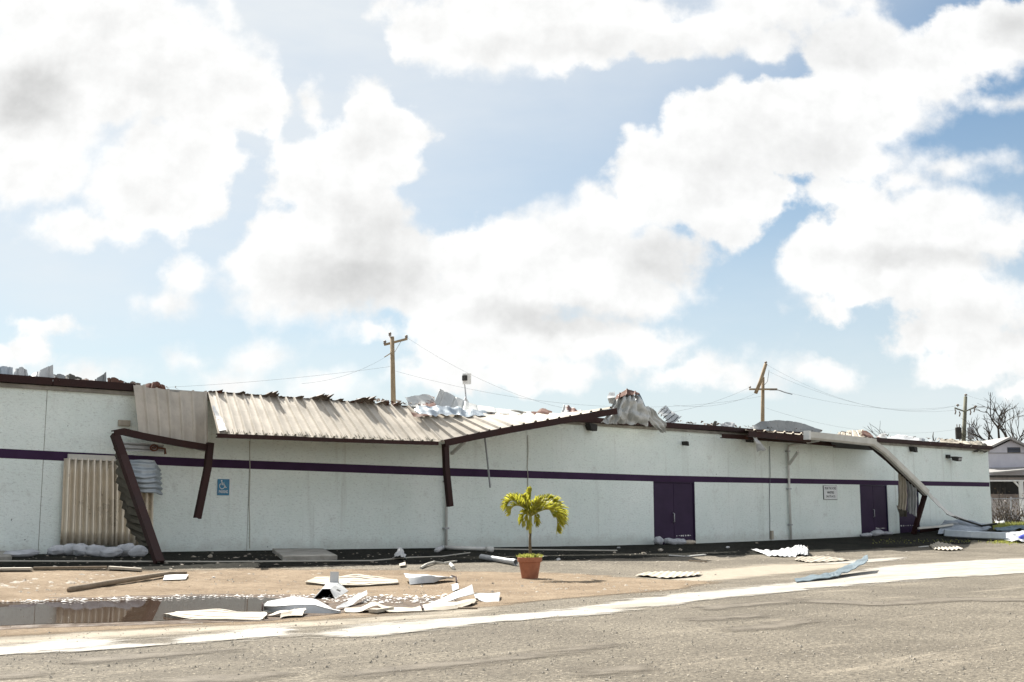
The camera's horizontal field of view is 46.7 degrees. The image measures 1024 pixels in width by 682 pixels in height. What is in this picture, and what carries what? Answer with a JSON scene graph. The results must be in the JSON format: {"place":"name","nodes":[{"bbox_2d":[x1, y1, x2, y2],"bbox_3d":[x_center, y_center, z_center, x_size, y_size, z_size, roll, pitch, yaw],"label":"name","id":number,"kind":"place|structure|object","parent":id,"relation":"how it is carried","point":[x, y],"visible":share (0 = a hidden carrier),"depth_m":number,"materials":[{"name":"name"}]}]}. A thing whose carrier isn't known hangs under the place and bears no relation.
{"place":"outdoors","nodes":[
{"label":"outdoors","id":0,"kind":"place"},
{"bbox_2d":[0,568,713,636],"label":"dirt ground","id":1,"kind":"structure","parent":0,"point":[198,583],"depth_m":24.27,"materials":[{"name":"soil"}]},
{"bbox_2d":[0,567,32,570],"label":"plank","id":2,"kind":"object","parent":1,"relation":"on","point":[20,568],"visible":1,"depth_m":24.96,"materials":[{"name":"beige wood"}]},
{"bbox_2d":[0,573,114,588],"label":"rubble chips","id":3,"kind":"object","parent":1,"relation":"on","point":[69,582],"visible":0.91,"depth_m":23.73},
{"bbox_2d":[33,566,106,568],"bbox_3d":[-9.589,4.926,25.767,1.530,0.067,0.100,5,-10,-32],"label":"plank","id":4,"kind":"object","parent":1,"relation":"on","point":[83,567],"visible":0.93,"depth_m":25.77,"materials":[{"name":"brown wood"}]},
{"bbox_2d":[108,566,141,570],"bbox_3d":[-8.532,5.014,26.153,0.695,0.099,0.200,1,-8,-7],"label":"plank","id":5,"kind":"object","parent":1,"relation":"on","point":[124,568],"visible":1,"depth_m":26.06,"materials":[{"name":"beige wood"}]},
{"bbox_2d":[67,571,186,591],"bbox_3d":[-7.831,4.923,24.346,0.160,0.259,3.857,-3,-9,18],"label":"wooden pole","id":6,"kind":"object","parent":1,"relation":"on","point":[103,583],"visible":0.99,"depth_m":23.97,"materials":[{"name":"brown wood"}]},
{"bbox_2d":[0,594,305,629],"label":"wet margin","id":7,"kind":"object","parent":1,"relation":"on","point":[3,627],"visible":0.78,"depth_m":16.75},
{"bbox_2d":[0,596,327,624],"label":"puddle","id":8,"kind":"object","parent":7,"relation":"on","point":[96,610],"visible":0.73,"depth_m":19.12,"materials":[{"name":"liquid"}]},
{"bbox_2d":[200,594,461,617],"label":"mud","id":9,"kind":"structure","parent":7,"relation":"on","point":[359,603],"depth_m":20.91,"materials":[{"name":"soil"}]},
{"bbox_2d":[163,609,267,620],"bbox_3d":[-4.396,4.106,17.641,1.962,0.152,1.061,-6,-10,34],"label":"sheet metal","id":10,"kind":"object","parent":9,"relation":"on","point":[221,614],"visible":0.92,"depth_m":17.49,"materials":[{"name":"white metal"}]},
{"bbox_2d":[3,594,444,601],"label":"white flakes","id":11,"kind":"object","parent":9,"relation":"on","point":[204,595],"visible":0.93,"depth_m":21.55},
{"bbox_2d":[268,607,305,617],"bbox_3d":[-3.298,4.071,17.779,0.505,0.093,0.911,-5,-9,30],"label":"sheet metal","id":12,"kind":"object","parent":9,"relation":"on","point":[297,612],"visible":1,"depth_m":17.75,"materials":[{"name":"white metal"}]},
{"bbox_2d":[261,596,340,612],"bbox_3d":[-3.416,4.170,18.667,1.037,0.187,1.563,5,-10,-32],"label":"debris","id":13,"kind":"object","parent":9,"relation":"on","point":[309,605],"visible":0.96,"depth_m":18.44,"materials":[{"name":"white metal"}]},
{"bbox_2d":[336,590,366,609],"bbox_3d":[-2.651,4.364,20.022,0.146,0.138,2.816,0,-8,3],"label":"sheet metal","id":14,"kind":"object","parent":9,"relation":"on","point":[352,600],"visible":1,"depth_m":19.83,"materials":[{"name":"white metal"}]},
{"bbox_2d":[369,606,393,612],"bbox_3d":[-2.030,4.175,18.435,0.160,0.060,0.454,-4,-9,28],"label":"wood offcut","id":15,"kind":"object","parent":9,"relation":"on","point":[377,610],"visible":1,"depth_m":18.34,"materials":[{"name":"beige wood"}]},
{"bbox_2d":[322,596,455,602],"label":"white flakes","id":16,"kind":"object","parent":9,"relation":"on","point":[399,598],"visible":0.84,"depth_m":20.85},
{"bbox_2d":[163,574,188,580],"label":"sheet metal","id":17,"kind":"object","parent":1,"relation":"on","point":[175,577],"visible":1,"depth_m":25.34,"materials":[{"name":"white metal"}]},
{"bbox_2d":[313,571,347,598],"bbox_3d":[-3.443,4.648,22.620,0.478,0.380,2.697,0,-8,-2],"label":"box gutter","id":18,"kind":"object","parent":1,"relation":"on","point":[335,588],"visible":1,"depth_m":22.94,"materials":[{"name":"white metal"}]},
{"bbox_2d":[306,574,398,586],"bbox_3d":[-3.460,5.251,25.930,2.059,0.175,2.202,-7,-11,42],"label":"sheet metal","id":19,"kind":"object","parent":1,"relation":"on","point":[355,580],"visible":0.88,"depth_m":25.68,"materials":[{"name":"beige metal"}]},
{"bbox_2d":[12,572,724,594],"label":"rubble chips","id":20,"kind":"object","parent":1,"relation":"on","point":[288,591],"visible":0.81,"depth_m":24.78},
{"bbox_2d":[344,585,476,612],"bbox_3d":[-1.288,4.242,19.482,1.116,0.275,3.396,-6,-10,37],"label":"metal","id":21,"kind":"object","parent":1,"relation":"on","point":[444,603],"visible":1,"depth_m":19.22,"materials":[{"name":"metal"}]},
{"bbox_2d":[404,574,456,584],"bbox_3d":[-1.802,5.256,26.238,1.245,0.179,1.534,2,-9,-16],"label":"box gutter","id":22,"kind":"object","parent":1,"relation":"on","point":[413,579],"visible":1,"depth_m":25.71,"materials":[{"name":"white metal"}]},
{"bbox_2d":[420,560,456,568],"bbox_3d":[-2.000,5.805,30.846,0.295,0.154,2.120,-3,-9,22],"label":"bent stick","id":23,"kind":"object","parent":1,"relation":"on","point":[429,563],"visible":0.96,"depth_m":31.07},
{"bbox_2d":[474,592,499,601],"bbox_3d":[-0.452,4.585,21.171,0.470,0.124,1.326,0,-8,0],"label":"box gutter","id":24,"kind":"object","parent":1,"relation":"on","point":[489,597],"visible":0.95,"depth_m":21.13,"materials":[{"name":"white metal"}]},
{"bbox_2d":[500,486,568,578],"bbox_3d":[0.548,4.529,28.175,1.691,2.197,1.168,0,-8,0],"label":"potted palm","id":25,"kind":"object","parent":1,"relation":"on","point":[529,563],"visible":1,"depth_m":27.96,"materials":[{"name":"plant"}]},
{"bbox_2d":[635,571,700,577],"bbox_3d":[3.842,5.712,29.052,1.487,0.062,2.989,-2,-9,16],"label":"sheet metal","id":26,"kind":"object","parent":1,"relation":"on","point":[668,574],"visible":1,"depth_m":29.01,"materials":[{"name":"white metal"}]},
{"bbox_2d":[0,540,1023,681],"bbox_3d":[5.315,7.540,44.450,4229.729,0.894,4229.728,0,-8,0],"label":"ground","id":27,"kind":"structure","parent":0,"point":[656,622],"depth_m":14.38,"materials":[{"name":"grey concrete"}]},
{"bbox_2d":[383,332,407,402],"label":"utility pole","id":28,"kind":"object","parent":27,"relation":"on","point":[392,367],"visible":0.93,"depth_m":70.45,"materials":[{"name":"brown wood"}]},
{"bbox_2d":[0,562,863,644],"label":"dry silt","id":29,"kind":"object","parent":27,"relation":"on","point":[745,572],"visible":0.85,"depth_m":17.26,"materials":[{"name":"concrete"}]},
{"bbox_2d":[0,374,992,553],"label":"warehouse","id":30,"kind":"structure","parent":27,"relation":"on","point":[620,483],"depth_m":39.31,"materials":[{"name":"white paint"}]},
{"bbox_2d":[0,366,12,374],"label":"scrap","id":31,"kind":"object","parent":30,"relation":"on","point":[5,370],"visible":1,"depth_m":29.93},
{"bbox_2d":[14,367,27,375],"bbox_3d":[-12.498,0.819,30.129,0.395,0.316,0.199,7,-11,-39],"label":"scrap","id":32,"kind":"object","parent":30,"relation":"on","point":[20,371],"visible":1,"depth_m":30.15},
{"bbox_2d":[32,365,53,377],"bbox_3d":[-12.089,0.783,30.490,0.582,0.414,0.209,6,-10,-37],"label":"scrap","id":33,"kind":"object","parent":30,"relation":"on","point":[46,372],"visible":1,"depth_m":30.54,"materials":[{"name":"white metal"}]},
{"bbox_2d":[60,454,153,545],"bbox_3d":[-10.532,4.192,31.022,2.473,2.398,0.219,7,-11,-40],"label":"corrugated shutter","id":34,"kind":"object","parent":30,"relation":"attached to","point":[92,511],"visible":0.69,"depth_m":30.75,"materials":[{"name":"metal"}]},
{"bbox_2d":[129,459,162,494],"bbox_3d":[-9.659,3.599,31.338,1.050,0.940,0.466,7,-11,-40],"label":"curled sheet","id":35,"kind":"object","parent":30,"relation":"on","point":[147,473],"visible":0.8,"depth_m":31.27,"materials":[{"name":"metal"}]},
{"bbox_2d":[146,381,164,388],"bbox_3d":[-9.797,1.221,32.426,0.643,0.258,0.215,7,-11,-41],"label":"scrap","id":36,"kind":"object","parent":30,"relation":"on","point":[151,385],"visible":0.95,"depth_m":32.45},
{"bbox_2d":[110,384,213,563],"bbox_3d":[-9.143,3.285,30.360,2.254,4.646,5.119,0,-8,0],"label":"fallen canopy","id":37,"kind":"object","parent":30,"relation":"attached to","point":[169,417],"visible":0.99,"depth_m":31.47,"materials":[{"name":"brown metal"}]},
{"bbox_2d":[123,442,163,451],"bbox_3d":[-9.787,2.809,31.384,1.220,0.247,0.141,7,-11,-41],"label":"bent strip","id":38,"kind":"object","parent":37,"relation":"attached to","point":[137,446],"visible":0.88,"depth_m":31.33,"materials":[{"name":"grey metal"}]},
{"bbox_2d":[217,479,229,494],"bbox_3d":[-8.108,4.109,33.322,0.364,0.454,0.036,7,-11,-40],"label":"accessible parking sign","id":39,"kind":"object","parent":30,"relation":"attached to","point":[222,486],"visible":1,"depth_m":33.32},
{"bbox_2d":[208,389,617,506],"bbox_3d":[-2.569,3.392,36.673,15.276,3.442,2.162,7,-11,-40],"label":"collapsed canopy","id":40,"kind":"object","parent":30,"relation":"attached to","point":[270,415],"visible":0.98,"depth_m":35.09,"materials":[{"name":"brown metal"}]},
{"bbox_2d":[212,405,226,430],"bbox_3d":[-7.778,2.053,31.573,0.223,0.805,1.590,3,-9,-21],"label":"bent flap","id":41,"kind":"object","parent":40,"relation":"attached to","point":[220,423],"visible":1,"depth_m":31.60,"materials":[{"name":"white metal"}]},
{"bbox_2d":[413,405,487,417],"bbox_3d":[-1.916,2.276,38.240,3.330,0.461,0.650,7,-11,-42],"label":"torn sheet","id":42,"kind":"object","parent":40,"relation":"on","point":[447,410],"visible":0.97,"depth_m":38.22,"materials":[{"name":"metal"}]},
{"bbox_2d":[484,438,490,487],"bbox_3d":[-0.808,3.939,38.947,0.056,1.740,0.380,-5,-10,32],"label":"dangling rod","id":43,"kind":"object","parent":40,"relation":"hanging from","point":[487,462],"visible":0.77,"depth_m":38.93,"materials":[{"name":"grey metal"}]},
{"bbox_2d":[405,394,434,406],"bbox_3d":[-2.899,2.041,38.674,0.691,0.723,1.709,-6,-10,36],"label":"torn sheet","id":44,"kind":"object","parent":30,"relation":"on","point":[426,399],"visible":0.76,"depth_m":38.86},
{"bbox_2d":[462,373,470,402],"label":"roof antenna","id":45,"kind":"object","parent":30,"relation":"on","point":[466,378],"visible":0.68,"depth_m":45.64,"materials":[{"name":"grey metal"}]},
{"bbox_2d":[435,389,532,414],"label":"torn sheet","id":46,"kind":"object","parent":30,"relation":"on","point":[443,398],"visible":0.75,"depth_m":40.10,"materials":[{"name":"metal"}]},
{"bbox_2d":[25,375,981,442],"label":"roof splinters","id":47,"kind":"object","parent":30,"relation":"on","point":[376,400],"visible":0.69,"depth_m":46.24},
{"bbox_2d":[531,409,551,414],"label":"scrap","id":48,"kind":"object","parent":30,"relation":"on","point":[543,411],"visible":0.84,"depth_m":41.71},
{"bbox_2d":[561,405,581,412],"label":"torn sheet","id":49,"kind":"object","parent":30,"relation":"on","point":[567,408],"visible":0.54,"depth_m":42.92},
{"bbox_2d":[601,390,648,425],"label":"torn sheet","id":50,"kind":"object","parent":30,"relation":"on","point":[632,410],"visible":0.89,"depth_m":43.29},
{"bbox_2d":[607,391,614,403],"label":"torn sheet","id":51,"kind":"object","parent":50,"relation":"on","point":[611,397],"visible":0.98,"depth_m":43.31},
{"bbox_2d":[615,388,638,399],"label":"ridge cap","id":52,"kind":"object","parent":50,"relation":"on","point":[623,393],"visible":1,"depth_m":43.51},
{"bbox_2d":[646,406,665,432],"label":"torn sheet","id":53,"kind":"object","parent":30,"relation":"on","point":[656,422],"visible":1,"depth_m":44.48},
{"bbox_2d":[654,482,674,543],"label":"door leaf","id":54,"kind":"structure","parent":30,"relation":"in","point":[664,514],"depth_m":45.08,"materials":[{"name":"purple paint"}]},
{"bbox_2d":[658,406,681,422],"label":"torn sheet","id":55,"kind":"object","parent":30,"relation":"on","point":[670,416],"visible":1,"depth_m":46.06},
{"bbox_2d":[673,483,693,539],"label":"door leaf","id":56,"kind":"structure","parent":30,"relation":"in","point":[682,492],"depth_m":45.80,"materials":[{"name":"purple paint"}]},
{"bbox_2d":[750,420,822,431],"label":"torn sheet","id":57,"kind":"object","parent":30,"relation":"on","point":[778,425],"visible":0.95,"depth_m":50.44,"materials":[{"name":"metal"}]},
{"bbox_2d":[720,429,926,533],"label":"sagging canopy","id":58,"kind":"object","parent":30,"relation":"attached to","point":[774,436],"visible":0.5,"depth_m":49.36,"materials":[{"name":"brown metal"}]},
{"bbox_2d":[753,437,765,450],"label":"dangling strip","id":59,"kind":"object","parent":58,"relation":"hanging from","point":[759,446],"visible":1,"depth_m":46.71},
{"bbox_2d":[897,473,906,509],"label":"hanging sheet","id":60,"kind":"object","parent":58,"relation":"hanging from","point":[902,502],"visible":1,"depth_m":53.36,"materials":[{"name":"beige metal"}]},
{"bbox_2d":[906,481,916,515],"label":"hanging sheet","id":61,"kind":"object","parent":58,"relation":"hanging from","point":[912,498],"visible":0.97,"depth_m":53.71,"materials":[{"name":"grey metal"}]},
{"bbox_2d":[823,485,837,499],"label":"church sign","id":62,"kind":"object","parent":30,"relation":"attached to","point":[829,492],"visible":1,"depth_m":51.98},
{"bbox_2d":[838,430,867,437],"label":"torn sheet","id":63,"kind":"object","parent":30,"relation":"on","point":[855,433],"visible":0.73,"depth_m":54.11,"materials":[{"name":"beige metal"}]},
{"bbox_2d":[860,485,874,533],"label":"door leaf","id":64,"kind":"structure","parent":30,"relation":"in","point":[866,491],"depth_m":53.84,"materials":[{"name":"purple paint"}]},
{"bbox_2d":[872,486,886,530],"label":"door leaf","id":65,"kind":"structure","parent":30,"relation":"in","point":[879,493],"depth_m":54.52,"materials":[{"name":"purple paint"}]},
{"bbox_2d":[803,430,966,519],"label":"white gutter","id":66,"kind":"object","parent":30,"relation":"attached to","point":[903,470],"visible":1,"depth_m":51.42,"materials":[{"name":"paint"}]},
{"bbox_2d":[947,514,997,526],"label":"sagging cable","id":67,"kind":"object","parent":66,"relation":"hanging from","point":[990,524],"visible":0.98,"depth_m":56.01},
{"bbox_2d":[887,434,918,440],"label":"torn sheet","id":68,"kind":"object","parent":30,"relation":"on","point":[904,437],"visible":0.58,"depth_m":58.85,"materials":[{"name":"white metal"}]},
{"bbox_2d":[898,486,918,532],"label":"door leaf","id":69,"kind":"structure","parent":30,"relation":"in","point":[906,523],"depth_m":55.88,"materials":[{"name":"purple paint"}]},
{"bbox_2d":[940,439,962,443],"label":"scrap","id":70,"kind":"object","parent":30,"relation":"on","point":[955,441],"visible":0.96,"depth_m":59.52,"materials":[{"name":"beige metal"}]},
{"bbox_2d":[962,441,981,446],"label":"scrap","id":71,"kind":"object","parent":30,"relation":"on","point":[973,442],"visible":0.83,"depth_m":61.04,"materials":[{"name":"beige metal"}]},
{"bbox_2d":[0,557,1023,654],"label":"concrete strip","id":72,"kind":"object","parent":27,"relation":"on","point":[978,567],"visible":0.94,"depth_m":19.78,"materials":[{"name":"white paint"}]},
{"bbox_2d":[794,556,849,562],"bbox_3d":[9.767,6.986,38.032,2.734,0.118,1.736,6,-10,-34],"label":"sheet metal","id":73,"kind":"object","parent":72,"relation":"on","point":[810,559],"visible":1,"depth_m":37.91,"materials":[{"name":"beige metal"}]},
{"bbox_2d":[795,555,867,581],"bbox_3d":[8.060,5.564,29.126,0.685,0.400,7.029,-5,-10,32],"label":"sheet metal","id":74,"kind":"object","parent":72,"relation":"on","point":[851,566],"visible":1,"depth_m":28.54,"materials":[{"name":"metal"}]},
{"bbox_2d":[0,597,1023,681],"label":"tar streak","id":75,"kind":"object","parent":27,"relation":"on","point":[256,676],"visible":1,"depth_m":12.80,"materials":[{"name":"asphalt"}]},
{"bbox_2d":[0,579,1023,681],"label":"road grit","id":76,"kind":"object","parent":27,"relation":"on","point":[385,655],"visible":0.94,"depth_m":13.86,"materials":[{"name":"gravel"}]},
{"bbox_2d":[749,361,776,429],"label":"utility pole","id":77,"kind":"object","parent":27,"relation":"on","point":[761,382],"visible":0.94,"depth_m":85.05,"materials":[{"name":"brown wood"}]},
{"bbox_2d":[753,545,807,556],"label":"sheet metal","id":78,"kind":"object","parent":27,"relation":"on","point":[794,551],"visible":1,"depth_m":40.15,"materials":[{"name":"white metal"}]},
{"bbox_2d":[930,541,962,549],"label":"sheet metal","id":79,"kind":"object","parent":27,"relation":"on","point":[938,545],"visible":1,"depth_m":46.43,"materials":[{"name":"white metal"}]},
{"bbox_2d":[954,394,976,440],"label":"utility pole","id":80,"kind":"object","parent":27,"relation":"on","point":[959,429],"visible":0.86,"depth_m":104.74,"materials":[{"name":"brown wood"}]},
{"bbox_2d":[959,392,1023,441],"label":"bare tree","id":81,"kind":"object","parent":27,"relation":"on","point":[999,422],"visible":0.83,"depth_m":90.29,"materials":[{"name":"brown plant"}]},
{"bbox_2d":[980,437,1023,520],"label":"gabled house","id":82,"kind":"structure","parent":27,"relation":"on","point":[1006,462],"depth_m":77.28,"materials":[{"name":"white stone"}]},
{"bbox_2d":[991,484,1023,523],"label":"dry bush","id":83,"kind":"object","parent":27,"relation":"on","point":[1004,517],"visible":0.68,"depth_m":66.97,"materials":[{"name":"brown plant"}]},
{"bbox_2d":[991,497,1023,523],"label":"chain link fence","id":84,"kind":"object","parent":27,"relation":"on","point":[1010,500],"visible":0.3,"depth_m":69.35,"materials":[{"name":"grey metal"}]},
{"bbox_2d":[0,525,1023,570],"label":"apron pavement","id":85,"kind":"structure","parent":0,"point":[811,545],"depth_m":35.00,"materials":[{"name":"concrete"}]},
{"bbox_2d":[0,551,11,559],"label":"concrete slab","id":86,"kind":"structure","parent":85,"relation":"on","point":[5,556],"depth_m":26.78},
{"bbox_2d":[3,549,39,556],"bbox_3d":[-11.548,4.994,27.902,0.828,0.181,0.489,5,-10,-32],"label":"sandbag","id":87,"kind":"object","parent":85,"relation":"on","point":[25,553],"visible":0.84,"depth_m":27.75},
{"bbox_2d":[47,545,63,554],"bbox_3d":[-11.076,5.120,29.041,0.584,0.263,0.350,5,-10,-33],"label":"sandbag","id":88,"kind":"object","parent":85,"relation":"on","point":[55,550],"visible":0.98,"depth_m":28.89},
{"bbox_2d":[62,543,73,554],"bbox_3d":[-10.801,5.109,29.064,0.504,0.293,0.306,1,-8,-8],"label":"sandbag","id":89,"kind":"object","parent":85,"relation":"on","point":[67,549],"visible":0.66,"depth_m":28.94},
{"bbox_2d":[71,543,88,555],"bbox_3d":[-10.423,5.066,28.805,0.570,0.311,0.373,0,-8,0],"label":"sandbag","id":90,"kind":"object","parent":85,"relation":"on","point":[79,549],"visible":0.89,"depth_m":28.68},
{"bbox_2d":[85,544,104,556],"bbox_3d":[-10.037,5.065,28.684,0.575,0.296,0.353,0,-8,0],"label":"sandbag","id":91,"kind":"object","parent":85,"relation":"on","point":[92,550],"visible":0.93,"depth_m":28.55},
{"bbox_2d":[100,547,122,556],"bbox_3d":[-9.694,5.093,28.633,0.591,0.248,0.383,0,-8,0],"label":"sandbag","id":92,"kind":"object","parent":85,"relation":"on","point":[111,551],"visible":1,"depth_m":28.51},
{"bbox_2d":[117,543,133,556],"bbox_3d":[-9.441,5.096,28.952,0.545,0.330,0.322,-3,-9,20],"label":"sandbag","id":93,"kind":"object","parent":85,"relation":"on","point":[127,547],"visible":0.69,"depth_m":28.82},
{"bbox_2d":[128,545,147,556],"bbox_3d":[-9.114,5.122,28.911,0.473,0.291,0.316,0,-8,0],"label":"sandbag","id":94,"kind":"object","parent":85,"relation":"on","point":[138,551],"visible":1,"depth_m":28.80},
{"bbox_2d":[0,552,469,561],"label":"ground cable","id":95,"kind":"object","parent":85,"relation":"on","point":[226,561],"visible":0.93,"depth_m":28.86,"materials":[{"name":"rubber"}]},
{"bbox_2d":[272,548,336,560],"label":"concrete slab","id":96,"kind":"structure","parent":85,"relation":"on","point":[289,554],"depth_m":30.55,"materials":[{"name":"concrete"}]},
{"bbox_2d":[392,546,405,558],"bbox_3d":[-2.991,5.692,31.869,0.368,0.335,1.040,0,-8,0],"label":"scrap","id":97,"kind":"object","parent":85,"relation":"on","point":[400,551],"visible":1,"depth_m":31.77,"materials":[{"name":"white metal"}]},
{"bbox_2d":[13,550,910,569],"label":"shade litter","id":98,"kind":"object","parent":85,"relation":"on","point":[393,559],"visible":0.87,"depth_m":30.75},
{"bbox_2d":[434,545,493,551],"bbox_3d":[-1.399,6.159,35.093,1.735,0.207,1.314,0,-8,0],"label":"fallen downpipe","id":99,"kind":"object","parent":85,"relation":"on","point":[443,547],"visible":0.99,"depth_m":35.51,"materials":[{"name":"white plastic"}]},
{"bbox_2d":[479,554,517,565],"bbox_3d":[-0.376,5.979,32.414,0.177,0.270,1.493,7,-11,-40],"label":"drain pipe","id":100,"kind":"object","parent":85,"relation":"on","point":[512,561],"visible":0.98,"depth_m":32.29,"materials":[{"name":"grey plastic"}]},
{"bbox_2d":[494,548,616,550],"bbox_3d":[1.395,6.551,37.185,4.343,0.136,0.156,3,-9,-22],"label":"ground cable","id":101,"kind":"object","parent":85,"relation":"on","point":[555,549],"visible":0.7,"depth_m":37.12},
{"bbox_2d":[653,536,663,544],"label":"sandbag","id":102,"kind":"object","parent":85,"relation":"on","point":[658,540],"visible":1,"depth_m":43.75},
{"bbox_2d":[664,538,677,544],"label":"sandbag","id":103,"kind":"object","parent":85,"relation":"on","point":[669,541],"visible":1,"depth_m":44.17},
{"bbox_2d":[870,529,883,535],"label":"sandbag","id":104,"kind":"object","parent":85,"relation":"on","point":[877,532],"visible":0.92,"depth_m":53.09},
{"bbox_2d":[938,519,990,533],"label":"sheet metal","id":105,"kind":"object","parent":85,"relation":"on","point":[962,525],"visible":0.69,"depth_m":55.67,"materials":[{"name":"metal"}]},
{"bbox_2d":[917,524,953,528],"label":"fallen rail","id":106,"kind":"object","parent":105,"relation":"on","point":[945,525],"visible":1,"depth_m":53.62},
{"bbox_2d":[944,529,1005,538],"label":"fallen fascia","id":107,"kind":"structure","parent":85,"relation":"on","point":[974,534],"depth_m":51.43,"materials":[{"name":"metal"}]},
{"bbox_2d":[1004,531,1023,541],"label":"sheet metal","id":108,"kind":"object","parent":85,"relation":"on","point":[1011,536],"visible":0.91,"depth_m":52.05,"materials":[{"name":"white metal"}]},
{"bbox_2d":[0,0,1023,442],"label":"sky","id":109,"kind":"structure","parent":0,"point":[571,202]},
{"bbox_2d":[879,521,1023,544],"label":"grass","id":110,"kind":"structure","parent":0,"point":[1001,524],"depth_m":56.49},
{"bbox_2d":[994,525,1023,530],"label":"sheet metal","id":111,"kind":"object","parent":110,"relation":"on","point":[1011,527],"visible":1,"depth_m":55.96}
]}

